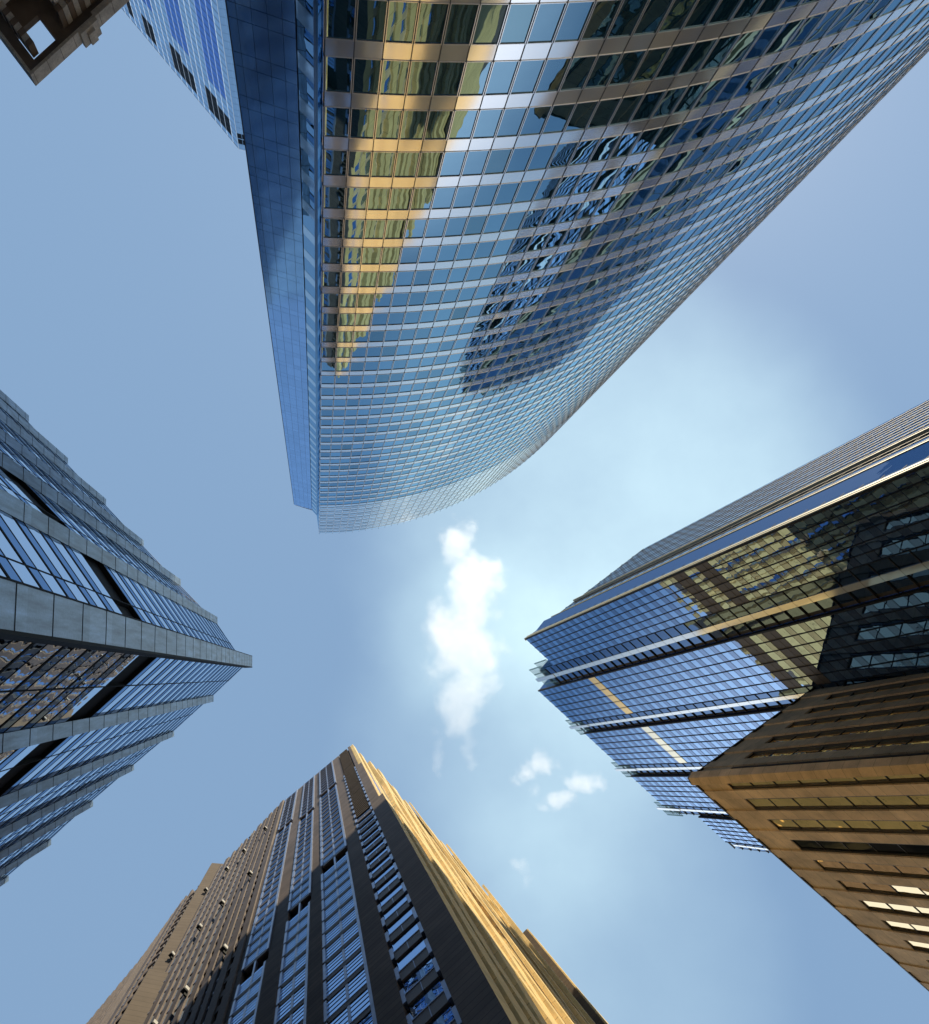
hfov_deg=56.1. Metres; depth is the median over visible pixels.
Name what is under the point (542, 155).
window
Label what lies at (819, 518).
window
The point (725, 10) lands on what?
window
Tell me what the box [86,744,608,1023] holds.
brown clad tower
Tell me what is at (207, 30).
window
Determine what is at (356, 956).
window
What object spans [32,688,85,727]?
window
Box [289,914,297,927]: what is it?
window
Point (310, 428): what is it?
return window
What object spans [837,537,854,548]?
window
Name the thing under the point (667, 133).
window
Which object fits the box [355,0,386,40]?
window
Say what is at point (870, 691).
window
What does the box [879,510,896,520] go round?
window
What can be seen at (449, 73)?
window
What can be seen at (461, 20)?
window
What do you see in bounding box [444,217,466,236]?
window
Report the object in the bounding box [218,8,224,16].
corner window
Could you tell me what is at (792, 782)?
window
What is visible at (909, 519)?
window
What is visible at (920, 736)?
window frame
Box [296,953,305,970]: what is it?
window
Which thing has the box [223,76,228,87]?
window
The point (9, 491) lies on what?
window
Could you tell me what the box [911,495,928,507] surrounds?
window
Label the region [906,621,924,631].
window
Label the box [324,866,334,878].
window
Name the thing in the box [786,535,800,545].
window
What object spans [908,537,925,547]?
window
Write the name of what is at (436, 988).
window
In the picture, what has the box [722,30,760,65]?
window
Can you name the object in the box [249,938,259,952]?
window
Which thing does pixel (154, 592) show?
window
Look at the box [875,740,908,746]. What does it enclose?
window
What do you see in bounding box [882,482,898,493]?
window
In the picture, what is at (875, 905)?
window
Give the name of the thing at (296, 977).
window
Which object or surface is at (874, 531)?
window
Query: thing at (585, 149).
window
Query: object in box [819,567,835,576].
window
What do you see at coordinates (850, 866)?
window
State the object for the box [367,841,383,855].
window
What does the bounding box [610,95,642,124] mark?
window
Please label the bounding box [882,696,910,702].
window
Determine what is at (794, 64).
window
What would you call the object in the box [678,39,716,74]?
window
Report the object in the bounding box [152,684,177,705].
window
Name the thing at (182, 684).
window
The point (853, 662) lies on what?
window
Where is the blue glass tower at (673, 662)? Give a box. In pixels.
[524,399,928,852]
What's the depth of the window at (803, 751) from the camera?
118.78 m
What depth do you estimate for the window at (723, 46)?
51.21 m
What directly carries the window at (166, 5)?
in the pale blue office block
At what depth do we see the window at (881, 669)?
129.16 m
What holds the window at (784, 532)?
in the blue glass tower at (673, 662)
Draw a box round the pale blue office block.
[121,0,244,150]
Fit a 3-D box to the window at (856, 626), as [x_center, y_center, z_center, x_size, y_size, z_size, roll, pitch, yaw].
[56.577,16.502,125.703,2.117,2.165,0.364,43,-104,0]
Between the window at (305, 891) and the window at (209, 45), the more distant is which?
the window at (209, 45)
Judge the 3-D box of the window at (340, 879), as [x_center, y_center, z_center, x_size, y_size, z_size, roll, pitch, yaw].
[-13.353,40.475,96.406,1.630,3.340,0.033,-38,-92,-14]
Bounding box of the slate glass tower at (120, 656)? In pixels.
[0,390,251,885]
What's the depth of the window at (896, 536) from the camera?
108.15 m
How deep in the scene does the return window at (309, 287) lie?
82.94 m
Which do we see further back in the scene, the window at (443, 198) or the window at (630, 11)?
the window at (443, 198)
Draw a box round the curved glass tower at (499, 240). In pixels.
[225,0,928,533]
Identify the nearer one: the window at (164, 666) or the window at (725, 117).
the window at (725, 117)
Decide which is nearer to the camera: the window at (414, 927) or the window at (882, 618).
the window at (414, 927)
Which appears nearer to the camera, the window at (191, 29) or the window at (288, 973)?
the window at (288, 973)
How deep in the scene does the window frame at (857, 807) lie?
111.68 m
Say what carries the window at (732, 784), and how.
in the tan stone building at (823, 793)
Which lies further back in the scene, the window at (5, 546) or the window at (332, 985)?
the window at (332, 985)
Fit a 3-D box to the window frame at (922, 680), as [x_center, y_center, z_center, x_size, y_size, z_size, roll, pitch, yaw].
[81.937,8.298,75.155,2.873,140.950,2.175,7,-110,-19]
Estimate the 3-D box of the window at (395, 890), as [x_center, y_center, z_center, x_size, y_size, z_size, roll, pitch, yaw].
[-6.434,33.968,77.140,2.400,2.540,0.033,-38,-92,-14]
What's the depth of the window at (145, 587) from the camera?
83.39 m
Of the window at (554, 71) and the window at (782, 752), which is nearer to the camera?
the window at (554, 71)
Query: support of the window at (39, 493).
in the slate glass tower at (120, 656)
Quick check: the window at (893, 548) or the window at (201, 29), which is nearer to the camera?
the window at (893, 548)
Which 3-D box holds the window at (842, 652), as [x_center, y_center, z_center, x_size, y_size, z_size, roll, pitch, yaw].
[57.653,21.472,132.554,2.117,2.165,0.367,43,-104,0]
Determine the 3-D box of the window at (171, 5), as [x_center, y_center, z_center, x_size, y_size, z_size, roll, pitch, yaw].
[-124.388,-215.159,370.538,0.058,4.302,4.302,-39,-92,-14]
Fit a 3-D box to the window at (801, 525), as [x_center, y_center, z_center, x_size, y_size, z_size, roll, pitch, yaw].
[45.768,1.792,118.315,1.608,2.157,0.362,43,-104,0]
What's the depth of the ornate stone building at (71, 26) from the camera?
47.99 m
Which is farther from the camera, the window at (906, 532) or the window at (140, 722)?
the window at (906, 532)
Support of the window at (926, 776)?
in the tan stone building at (823, 793)
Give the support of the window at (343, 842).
in the brown clad tower at (344, 887)
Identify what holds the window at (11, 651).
in the slate glass tower at (120, 656)
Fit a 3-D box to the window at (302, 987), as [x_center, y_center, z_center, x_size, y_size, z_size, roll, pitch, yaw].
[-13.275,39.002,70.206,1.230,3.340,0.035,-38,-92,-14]
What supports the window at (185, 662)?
in the slate glass tower at (120, 656)
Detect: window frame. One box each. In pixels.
[731,752,928,768]
[732,779,928,789]
[752,735,928,753]
[755,795,928,809]
[767,819,928,833]
[773,719,928,738]
[793,704,928,723]
[801,840,928,856]
[812,690,928,709]
[818,860,928,878]
[830,678,928,696]
[839,880,928,898]
[861,900,928,917]
[891,926,928,935]
[913,948,928,951]
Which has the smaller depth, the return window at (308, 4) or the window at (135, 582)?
the return window at (308, 4)
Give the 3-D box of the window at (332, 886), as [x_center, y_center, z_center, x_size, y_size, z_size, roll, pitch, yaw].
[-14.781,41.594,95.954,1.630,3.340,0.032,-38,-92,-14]
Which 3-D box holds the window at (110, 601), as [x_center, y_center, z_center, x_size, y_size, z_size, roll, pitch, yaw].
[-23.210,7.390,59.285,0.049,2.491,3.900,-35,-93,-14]
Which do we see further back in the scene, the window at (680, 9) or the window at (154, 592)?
the window at (154, 592)
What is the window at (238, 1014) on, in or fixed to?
in the brown clad tower at (344, 887)
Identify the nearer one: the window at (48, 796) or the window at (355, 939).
the window at (355, 939)
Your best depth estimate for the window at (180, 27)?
378.97 m
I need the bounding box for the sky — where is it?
[0,9,928,1023]
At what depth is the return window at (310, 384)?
111.03 m
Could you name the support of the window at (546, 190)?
in the curved glass tower at (499, 240)
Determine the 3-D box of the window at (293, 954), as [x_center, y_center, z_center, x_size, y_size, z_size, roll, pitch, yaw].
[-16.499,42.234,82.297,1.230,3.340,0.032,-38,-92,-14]
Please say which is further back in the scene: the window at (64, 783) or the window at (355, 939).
the window at (64, 783)
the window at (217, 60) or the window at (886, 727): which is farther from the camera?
the window at (217, 60)
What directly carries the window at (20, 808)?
in the slate glass tower at (120, 656)
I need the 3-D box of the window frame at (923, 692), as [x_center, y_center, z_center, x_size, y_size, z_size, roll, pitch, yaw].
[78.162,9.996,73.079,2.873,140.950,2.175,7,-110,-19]
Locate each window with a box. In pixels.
[0,439,33,473]
[0,469,31,501]
[0,484,18,498]
[0,510,50,573]
[0,530,22,562]
[0,568,6,576]
[0,640,31,669]
[0,645,62,690]
[0,691,39,725]
[0,692,9,700]
[0,749,16,762]
[0,804,26,825]
[1,744,38,770]
[4,797,42,826]
[5,690,63,732]
[5,798,25,812]
[8,559,39,587]
[8,755,57,793]
[15,450,47,483]
[19,792,54,819]
[22,791,42,805]
[25,499,41,512]
[25,523,73,582]
[27,750,72,786]
[28,648,86,689]
[31,462,61,493]
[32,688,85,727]
[33,488,73,527]
[35,786,67,811]
[38,785,56,798]
[39,571,65,595]
[45,746,86,779]
[50,536,92,589]
[51,500,86,535]
[52,733,82,755]
[53,780,68,791]
[55,688,101,723]
[56,650,106,687]
[61,742,99,773]
[65,509,99,543]
[65,581,87,602]
[69,730,95,750]
[71,547,109,596]
[74,739,110,768]
[78,653,123,686]
[80,519,111,550]
[84,727,108,745]
[86,589,105,608]
[87,736,119,763]
[96,655,138,686]
[97,724,119,741]
[98,686,134,715]
[98,733,129,759]
[104,596,121,613]
[108,722,129,738]
[108,730,138,755]
[109,567,140,607]
[111,685,145,713]
[118,720,138,735]
[122,574,151,612]
[123,685,154,711]
[128,718,146,732]
[132,658,165,684]
[133,580,159,615]
[133,684,163,709]
[137,608,151,623]
[137,716,153,729]
[143,0,210,10]
[143,585,167,618]
[143,684,171,707]
[144,659,173,683]
[148,612,159,625]
[151,589,175,621]
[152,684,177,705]
[153,660,181,683]
[158,616,168,628]
[160,594,182,624]
[160,683,184,704]
[162,661,188,683]
[164,0,170,12]
[166,597,188,626]
[166,619,176,631]
[169,1,174,11]
[170,662,194,682]
[173,0,179,11]
[175,8,181,19]
[177,663,200,682]
[178,0,184,11]
[178,23,184,34]
[180,8,186,20]
[181,15,187,26]
[183,0,189,11]
[185,8,191,20]
[186,15,192,27]
[188,23,194,35]
[189,0,195,12]
[189,30,195,42]
[190,8,196,20]
[192,16,198,28]
[193,23,199,35]
[194,0,200,12]
[194,30,200,42]
[195,7,202,21]
[196,39,202,50]
[197,16,203,28]
[197,45,203,57]
[198,23,204,35]
[200,0,206,13]
[200,32,205,42]
[201,8,207,20]
[201,39,207,50]
[202,16,208,28]
[202,46,208,57]
[204,24,210,36]
[205,0,211,12]
[205,32,211,43]
[206,7,213,21]
[206,39,212,51]
[208,16,214,29]
[208,47,213,58]
[209,24,215,36]
[209,54,215,66]
[210,32,216,43]
[211,0,217,12]
[212,8,218,20]
[212,40,218,52]
[213,16,220,29]
[213,47,219,59]
[214,54,220,66]
[215,25,221,37]
[215,61,221,73]
[216,32,222,44]
[217,0,223,7]
[217,40,223,52]
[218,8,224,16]
[218,47,224,59]
[219,54,225,66]
[220,16,225,24]
[221,25,226,32]
[221,63,226,73]
[222,33,227,40]
[222,70,227,80]
[223,40,228,47]
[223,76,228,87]
[224,48,229,55]
[226,56,230,62]
[227,63,231,69]
[228,70,232,76]
[231,1008,243,1023]
[234,991,247,1011]
[237,133,242,144]
[239,977,250,993]
[243,1014,253,1023]
[245,950,256,966]
[245,997,256,1016]
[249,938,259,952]
[249,981,259,998]
[251,928,261,942]
[252,966,262,982]
[254,919,263,931]
[258,941,267,954]
[260,930,269,943]
[263,920,271,931]
[278,997,290,1020]
[280,979,292,1000]
[282,964,293,982]
[284,950,294,966]
[286,937,295,952]
[287,925,296,939]
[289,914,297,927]
[291,895,299,907]
[292,1004,303,1023]
[293,985,304,1006]
[295,968,304,987]
[296,18,312,65]
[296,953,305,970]
[297,939,306,955]
[298,68,313,110]
[298,927,306,941]
[299,0,312,15]
[299,110,313,147]
[299,916,307,929]
[300,147,313,180]
[300,906,307,917]
[301,179,313,209]
[301,887,308,898]
[302,208,314,236]
[303,234,314,259]
[304,257,314,279]
[305,278,314,298]
[305,296,314,315]
[306,313,314,331]
[306,328,314,345]
[307,343,314,358]
[307,356,314,370]
[308,369,315,382]
[308,380,315,393]
[308,390,315,403]
[309,400,315,412]
[309,409,315,420]
[309,417,315,428]
[309,425,315,435]
[311,480,316,514]
[323,852,332,862]
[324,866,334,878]
[324,873,334,887]
[324,881,335,896]
[324,890,336,906]
[325,187,344,208]
[325,219,342,237]
[325,901,337,917]
[325,912,338,930]
[326,107,348,136]
[326,150,346,175]
[326,924,339,943]
[326,936,340,959]
[327,57,351,91]
[327,951,342,975]
[327,968,343,994]
[328,0,354,38]
[328,987,345,1016]
[330,1008,347,1023]
[335,842,344,853]
[336,855,346,867]
[337,863,347,875]
[338,870,348,884]
[338,879,350,893]
[339,888,351,904]
[341,898,353,916]
[342,909,355,928]
[343,220,363,237]
[343,922,357,942]
[344,936,360,958]
[345,187,367,208]
[346,951,362,977]
[347,151,370,175]
[348,969,365,997]
[349,109,375,137]
[350,988,369,1020]
[352,59,380,93]
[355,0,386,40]
[358,1012,372,1023]
[361,822,375,835]
[363,828,378,841]
[365,220,384,238]
[365,833,380,848]
[367,189,389,209]
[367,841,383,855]
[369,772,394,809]
[369,848,386,863]
[371,152,394,176]
[371,855,389,873]
[374,110,401,138]
[374,863,393,882]
[377,873,397,893]
[379,61,408,94]
[380,883,401,905]
[384,894,406,918]
[385,220,405,238]
[386,2,417,42]
[388,907,411,933]
[389,189,411,209]
[392,922,418,950]
[394,153,418,176]
[397,938,425,970]
[400,111,426,138]
[403,957,433,992]
[405,220,426,237]
[407,62,436,94]
[410,978,442,1017]
[411,188,433,209]
[415,3,447,42]
[417,153,442,176]
[425,111,452,138]
[425,219,446,237]
[429,1004,453,1023]
[432,188,455,208]
[434,62,464,94]
[440,152,465,175]
[444,4,477,43]
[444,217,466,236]
[449,109,478,138]
[453,186,477,207]
[460,62,491,94]
[462,151,488,174]
[472,5,507,43]
[473,110,501,137]
[473,185,498,206]
[484,149,511,173]
[485,61,517,94]
[494,183,518,204]
[497,108,526,136]
[500,4,536,42]
[506,147,533,172]
[511,60,544,93]
[514,181,539,202]
[520,106,550,134]
[527,145,555,170]
[528,3,565,42]
[534,178,559,200]
[536,58,570,91]
[543,104,574,132]
[549,142,577,167]
[553,175,579,197]
[555,2,593,40]
[561,56,595,89]
[566,101,597,130]
[570,139,598,164]
[573,172,599,194]
[582,0,620,39]
[585,54,620,87]
[588,98,620,127]
[589,677,632,713]
[590,136,619,161]
[591,168,618,191]
[608,0,646,37]
[609,51,644,84]
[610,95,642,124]
[610,132,640,158]
[630,128,660,154]
[631,91,664,121]
[633,47,669,81]
[634,0,671,34]
[641,727,686,762]
[650,124,680,150]
[652,87,686,117]
[655,44,692,78]
[659,0,695,31]
[668,119,699,146]
[673,83,707,113]
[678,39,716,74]
[684,0,718,27]
[687,114,718,141]
[694,78,727,108]
[700,35,738,70]
[707,109,737,135]
[708,0,740,24]
[714,73,748,103]
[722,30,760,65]
[730,783,751,786]
[732,0,761,19]
[733,67,768,98]
[743,25,782,60]
[747,799,775,806]
[749,752,772,757]
[751,782,774,785]
[753,61,787,92]
[765,19,803,54]
[768,55,806,87]
[769,737,792,742]
[769,750,795,756]
[769,798,799,806]
[770,820,799,827]
[774,780,799,784]
[777,528,792,537]
[785,13,824,49]
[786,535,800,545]
[789,722,812,727]
[790,49,824,80]
[791,734,817,740]
[792,748,820,754]
[793,521,809,530]
[793,798,825,806]
[793,820,824,828]
[793,840,822,848]
[794,543,809,552]
[799,779,827,783]
[802,528,818,538]
[802,551,817,560]
[804,7,844,42]
[805,620,821,629]
[810,536,827,546]
[810,559,826,568]
[810,707,833,712]
[811,513,827,523]
[812,719,836,724]
[814,629,831,639]
[815,731,842,737]
[815,860,846,869]
[817,820,850,828]
[817,841,849,850]
[819,544,836,554]
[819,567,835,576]
[819,745,848,751]
[819,797,853,806]
[820,520,836,531]
[820,616,837,625]
[821,0,864,37]
[825,639,841,648]
[826,778,856,782]
[828,529,845,539]
[828,552,844,562]
[829,505,847,515]
[829,693,851,698]
[830,625,848,635]
[832,704,856,709]
[835,648,852,657]
[836,561,853,570]
[836,715,863,721]
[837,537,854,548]
[837,611,854,621]
[838,513,856,523]
[838,880,869,890]
[840,501,855,510]
[840,862,872,871]
[841,635,858,645]
[841,728,869,734]
[842,842,876,851]
[844,821,879,829]
[845,658,862,667]
[845,743,876,749]
[846,546,863,556]
[846,797,883,805]
[847,521,865,532]
[847,621,865,631]
[849,496,867,507]
[849,509,864,519]
[851,689,876,695]
[852,645,869,654]
[854,607,873,617]
[854,776,887,781]
[855,554,873,564]
[855,667,872,676]
[856,530,875,541]
[856,700,882,706]
[858,504,876,516]
[858,518,874,528]
[858,631,876,641]
[861,492,876,502]
[861,655,879,664]
[862,712,890,718]
[862,901,892,910]
[864,883,896,892]
[865,538,883,549]
[865,605,881,614]
[865,617,884,627]
[867,513,886,524]
[867,864,900,873]
[868,527,883,536]
[868,725,899,731]
[869,641,887,651]
[869,843,905,852]
[870,486,889,498]
[870,500,886,511]
[872,664,890,674]
[873,602,892,612]
[873,821,911,830]
[874,547,893,558]
[875,615,892,625]
[875,685,902,691]
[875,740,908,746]
[876,522,896,533]
[876,627,895,637]
[877,535,892,545]
[877,796,916,805]
[879,495,898,507]
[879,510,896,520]
[879,651,897,661]
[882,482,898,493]
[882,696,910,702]
[883,920,916,931]
[884,612,904,623]
[885,600,901,610]
[886,531,905,542]
[886,544,902,554]
[886,774,922,779]
[887,625,904,635]
[887,637,906,648]
[888,504,909,516]
[888,904,920,914]
[889,518,905,529]
[890,661,908,671]
[890,708,920,714]
[890,885,925,895]
[892,477,912,489]
[892,491,909,502]
[892,597,913,608]
[895,540,915,551]
[895,610,912,620]
[895,623,915,633]
[895,866,928,875]
[898,514,919,525]
[898,636,915,646]
[898,648,917,658]
[898,722,928,728]
[898,844,928,853]
[899,527,915,538]
[901,485,922,498]
[901,500,919,511]
[902,681,928,687]
[903,821,928,830]
[904,594,922,605]
[904,607,924,618]
[905,472,922,483]
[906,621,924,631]
[906,633,927,644]
[906,738,928,744]
[906,940,928,949]
[908,523,928,534]
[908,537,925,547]
[909,658,928,668]
[909,795,928,805]
[910,693,928,698]
[910,924,928,932]
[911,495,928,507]
[911,510,928,520]
[913,591,928,602]
[915,481,928,493]
[915,907,928,914]
[916,466,928,479]
[919,888,928,896]
[920,774,928,778]
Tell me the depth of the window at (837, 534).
114.88 m
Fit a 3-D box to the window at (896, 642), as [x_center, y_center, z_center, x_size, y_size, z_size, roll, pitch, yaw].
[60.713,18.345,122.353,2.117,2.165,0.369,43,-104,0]
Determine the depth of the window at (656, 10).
46.09 m
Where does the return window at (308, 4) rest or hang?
in the curved glass tower at (499, 240)
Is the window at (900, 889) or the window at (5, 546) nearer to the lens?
the window at (5, 546)
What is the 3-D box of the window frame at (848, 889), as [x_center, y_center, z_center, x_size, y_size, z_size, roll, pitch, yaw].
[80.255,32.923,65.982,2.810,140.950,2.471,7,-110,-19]
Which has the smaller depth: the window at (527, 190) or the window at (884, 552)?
the window at (527, 190)
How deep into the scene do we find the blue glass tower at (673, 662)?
149.13 m
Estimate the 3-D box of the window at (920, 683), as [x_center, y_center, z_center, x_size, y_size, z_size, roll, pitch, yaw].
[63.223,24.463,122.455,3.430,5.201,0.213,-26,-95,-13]
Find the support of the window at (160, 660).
in the slate glass tower at (120, 656)
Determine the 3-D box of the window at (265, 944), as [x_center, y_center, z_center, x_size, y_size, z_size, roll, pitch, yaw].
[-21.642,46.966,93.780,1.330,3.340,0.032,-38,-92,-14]
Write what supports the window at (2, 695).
in the slate glass tower at (120, 656)
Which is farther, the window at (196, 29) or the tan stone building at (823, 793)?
the window at (196, 29)
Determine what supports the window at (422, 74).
in the curved glass tower at (499, 240)
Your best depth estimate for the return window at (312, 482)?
178.77 m
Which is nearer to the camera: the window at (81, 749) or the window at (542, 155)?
the window at (542, 155)
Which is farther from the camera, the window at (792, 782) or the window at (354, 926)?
the window at (792, 782)
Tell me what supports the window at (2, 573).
in the slate glass tower at (120, 656)
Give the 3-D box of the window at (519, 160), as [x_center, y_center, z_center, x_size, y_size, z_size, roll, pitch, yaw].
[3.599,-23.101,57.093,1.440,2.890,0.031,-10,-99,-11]
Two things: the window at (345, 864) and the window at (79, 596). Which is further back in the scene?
the window at (345, 864)
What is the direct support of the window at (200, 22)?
in the pale blue office block
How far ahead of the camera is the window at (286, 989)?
74.04 m
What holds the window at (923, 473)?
in the blue glass tower at (673, 662)
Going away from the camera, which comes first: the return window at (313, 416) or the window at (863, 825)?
the window at (863, 825)
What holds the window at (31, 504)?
in the slate glass tower at (120, 656)
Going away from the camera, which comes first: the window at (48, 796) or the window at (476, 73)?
the window at (476, 73)
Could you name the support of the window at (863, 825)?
in the tan stone building at (823, 793)
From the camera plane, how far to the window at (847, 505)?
109.75 m
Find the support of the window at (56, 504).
in the slate glass tower at (120, 656)
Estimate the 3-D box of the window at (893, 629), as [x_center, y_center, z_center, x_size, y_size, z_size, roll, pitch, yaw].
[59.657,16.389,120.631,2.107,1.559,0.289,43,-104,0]
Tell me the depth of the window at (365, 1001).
59.09 m
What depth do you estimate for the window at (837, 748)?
114.34 m
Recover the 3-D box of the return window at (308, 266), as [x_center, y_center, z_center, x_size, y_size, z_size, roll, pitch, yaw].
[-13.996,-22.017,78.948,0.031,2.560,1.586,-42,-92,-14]
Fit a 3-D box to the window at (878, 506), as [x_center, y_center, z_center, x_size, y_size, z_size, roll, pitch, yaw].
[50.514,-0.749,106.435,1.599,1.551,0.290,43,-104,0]
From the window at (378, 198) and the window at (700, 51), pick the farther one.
the window at (378, 198)
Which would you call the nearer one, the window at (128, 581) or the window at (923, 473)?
the window at (128, 581)
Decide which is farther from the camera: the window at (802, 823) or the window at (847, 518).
the window at (802, 823)
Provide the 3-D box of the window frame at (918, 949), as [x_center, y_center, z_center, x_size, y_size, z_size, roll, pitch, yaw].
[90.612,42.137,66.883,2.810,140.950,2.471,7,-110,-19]
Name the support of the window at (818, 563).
in the blue glass tower at (673, 662)
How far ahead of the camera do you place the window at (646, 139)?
58.95 m
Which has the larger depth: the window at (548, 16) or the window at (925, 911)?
the window at (925, 911)
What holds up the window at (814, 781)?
in the tan stone building at (823, 793)
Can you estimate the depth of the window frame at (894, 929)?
125.83 m
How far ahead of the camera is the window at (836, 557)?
118.29 m
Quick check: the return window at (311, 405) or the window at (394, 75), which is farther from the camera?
the return window at (311, 405)
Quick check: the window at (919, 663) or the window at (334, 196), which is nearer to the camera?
the window at (334, 196)
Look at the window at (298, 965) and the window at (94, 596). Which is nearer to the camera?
the window at (94, 596)
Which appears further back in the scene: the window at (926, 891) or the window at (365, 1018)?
the window at (926, 891)
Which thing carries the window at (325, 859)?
in the brown clad tower at (344, 887)
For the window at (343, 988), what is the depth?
62.84 m
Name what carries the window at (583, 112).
in the curved glass tower at (499, 240)
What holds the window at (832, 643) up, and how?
in the blue glass tower at (673, 662)
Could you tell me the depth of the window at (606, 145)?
58.31 m
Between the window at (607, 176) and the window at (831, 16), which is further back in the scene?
the window at (607, 176)
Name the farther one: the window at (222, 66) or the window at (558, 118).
the window at (222, 66)
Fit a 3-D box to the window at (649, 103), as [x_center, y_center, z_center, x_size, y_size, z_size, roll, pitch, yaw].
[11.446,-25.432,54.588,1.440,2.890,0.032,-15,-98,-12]
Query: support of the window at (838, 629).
in the blue glass tower at (673, 662)
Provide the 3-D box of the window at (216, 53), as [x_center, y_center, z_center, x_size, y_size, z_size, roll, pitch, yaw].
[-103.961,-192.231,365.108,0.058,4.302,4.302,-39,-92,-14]
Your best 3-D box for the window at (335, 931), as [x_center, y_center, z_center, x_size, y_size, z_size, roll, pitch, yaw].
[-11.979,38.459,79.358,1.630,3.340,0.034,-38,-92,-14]
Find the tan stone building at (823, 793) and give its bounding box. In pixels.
[687,672,928,990]
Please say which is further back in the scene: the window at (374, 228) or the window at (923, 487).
the window at (923, 487)
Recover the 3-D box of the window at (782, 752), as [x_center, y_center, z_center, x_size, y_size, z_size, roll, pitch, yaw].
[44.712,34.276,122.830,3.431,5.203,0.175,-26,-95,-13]
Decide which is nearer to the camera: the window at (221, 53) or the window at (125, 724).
the window at (125, 724)
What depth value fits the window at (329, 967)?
71.15 m
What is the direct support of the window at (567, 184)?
in the curved glass tower at (499, 240)
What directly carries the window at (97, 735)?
in the slate glass tower at (120, 656)
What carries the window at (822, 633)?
in the blue glass tower at (673, 662)
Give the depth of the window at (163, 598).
92.17 m
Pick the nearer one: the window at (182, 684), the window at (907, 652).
the window at (182, 684)
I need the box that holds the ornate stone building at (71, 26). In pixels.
[0,0,128,85]
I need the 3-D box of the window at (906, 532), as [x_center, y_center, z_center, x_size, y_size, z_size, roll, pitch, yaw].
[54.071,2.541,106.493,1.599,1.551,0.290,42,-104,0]
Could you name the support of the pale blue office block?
on the ground
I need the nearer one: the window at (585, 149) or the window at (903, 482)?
the window at (585, 149)
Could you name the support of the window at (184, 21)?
in the pale blue office block
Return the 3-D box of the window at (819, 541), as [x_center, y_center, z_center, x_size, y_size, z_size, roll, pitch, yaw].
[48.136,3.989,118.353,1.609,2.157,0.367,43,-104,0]
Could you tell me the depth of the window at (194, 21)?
361.44 m
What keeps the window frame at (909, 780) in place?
in the tan stone building at (823, 793)
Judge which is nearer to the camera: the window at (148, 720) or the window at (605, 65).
the window at (605, 65)
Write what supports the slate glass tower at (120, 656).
on the ground
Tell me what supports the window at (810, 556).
in the blue glass tower at (673, 662)
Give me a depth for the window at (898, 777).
98.66 m
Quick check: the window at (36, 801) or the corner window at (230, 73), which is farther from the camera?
the corner window at (230, 73)
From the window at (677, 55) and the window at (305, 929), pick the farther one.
the window at (305, 929)
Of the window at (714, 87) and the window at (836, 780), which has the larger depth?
the window at (836, 780)
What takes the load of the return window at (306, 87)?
in the curved glass tower at (499, 240)
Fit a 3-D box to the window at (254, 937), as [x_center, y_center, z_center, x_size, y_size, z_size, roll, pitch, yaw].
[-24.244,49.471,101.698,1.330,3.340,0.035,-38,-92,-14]
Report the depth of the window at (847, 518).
111.48 m
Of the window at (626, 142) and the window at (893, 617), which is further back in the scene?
the window at (893, 617)
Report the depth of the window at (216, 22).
343.54 m
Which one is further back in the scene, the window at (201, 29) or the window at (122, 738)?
the window at (201, 29)
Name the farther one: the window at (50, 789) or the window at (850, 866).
the window at (850, 866)
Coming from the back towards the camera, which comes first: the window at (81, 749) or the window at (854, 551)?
the window at (854, 551)
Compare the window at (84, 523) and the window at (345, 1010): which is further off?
the window at (84, 523)
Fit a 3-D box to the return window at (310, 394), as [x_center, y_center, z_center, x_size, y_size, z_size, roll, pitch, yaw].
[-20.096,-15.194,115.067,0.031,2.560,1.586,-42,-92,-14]
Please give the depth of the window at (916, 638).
118.91 m
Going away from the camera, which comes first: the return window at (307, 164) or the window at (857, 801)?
the return window at (307, 164)
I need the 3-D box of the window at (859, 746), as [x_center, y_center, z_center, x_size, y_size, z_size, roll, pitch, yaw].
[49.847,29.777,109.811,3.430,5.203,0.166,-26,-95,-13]
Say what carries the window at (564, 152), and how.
in the curved glass tower at (499, 240)
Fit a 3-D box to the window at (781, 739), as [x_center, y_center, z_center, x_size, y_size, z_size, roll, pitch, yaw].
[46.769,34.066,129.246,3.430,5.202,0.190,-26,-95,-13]
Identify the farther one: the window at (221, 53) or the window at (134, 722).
the window at (221, 53)
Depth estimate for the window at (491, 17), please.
44.20 m
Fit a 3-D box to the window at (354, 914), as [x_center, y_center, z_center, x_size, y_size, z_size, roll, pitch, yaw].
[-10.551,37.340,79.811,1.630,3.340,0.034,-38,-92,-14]
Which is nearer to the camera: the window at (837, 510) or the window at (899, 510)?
the window at (899, 510)
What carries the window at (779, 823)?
in the tan stone building at (823, 793)
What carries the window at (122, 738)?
in the slate glass tower at (120, 656)

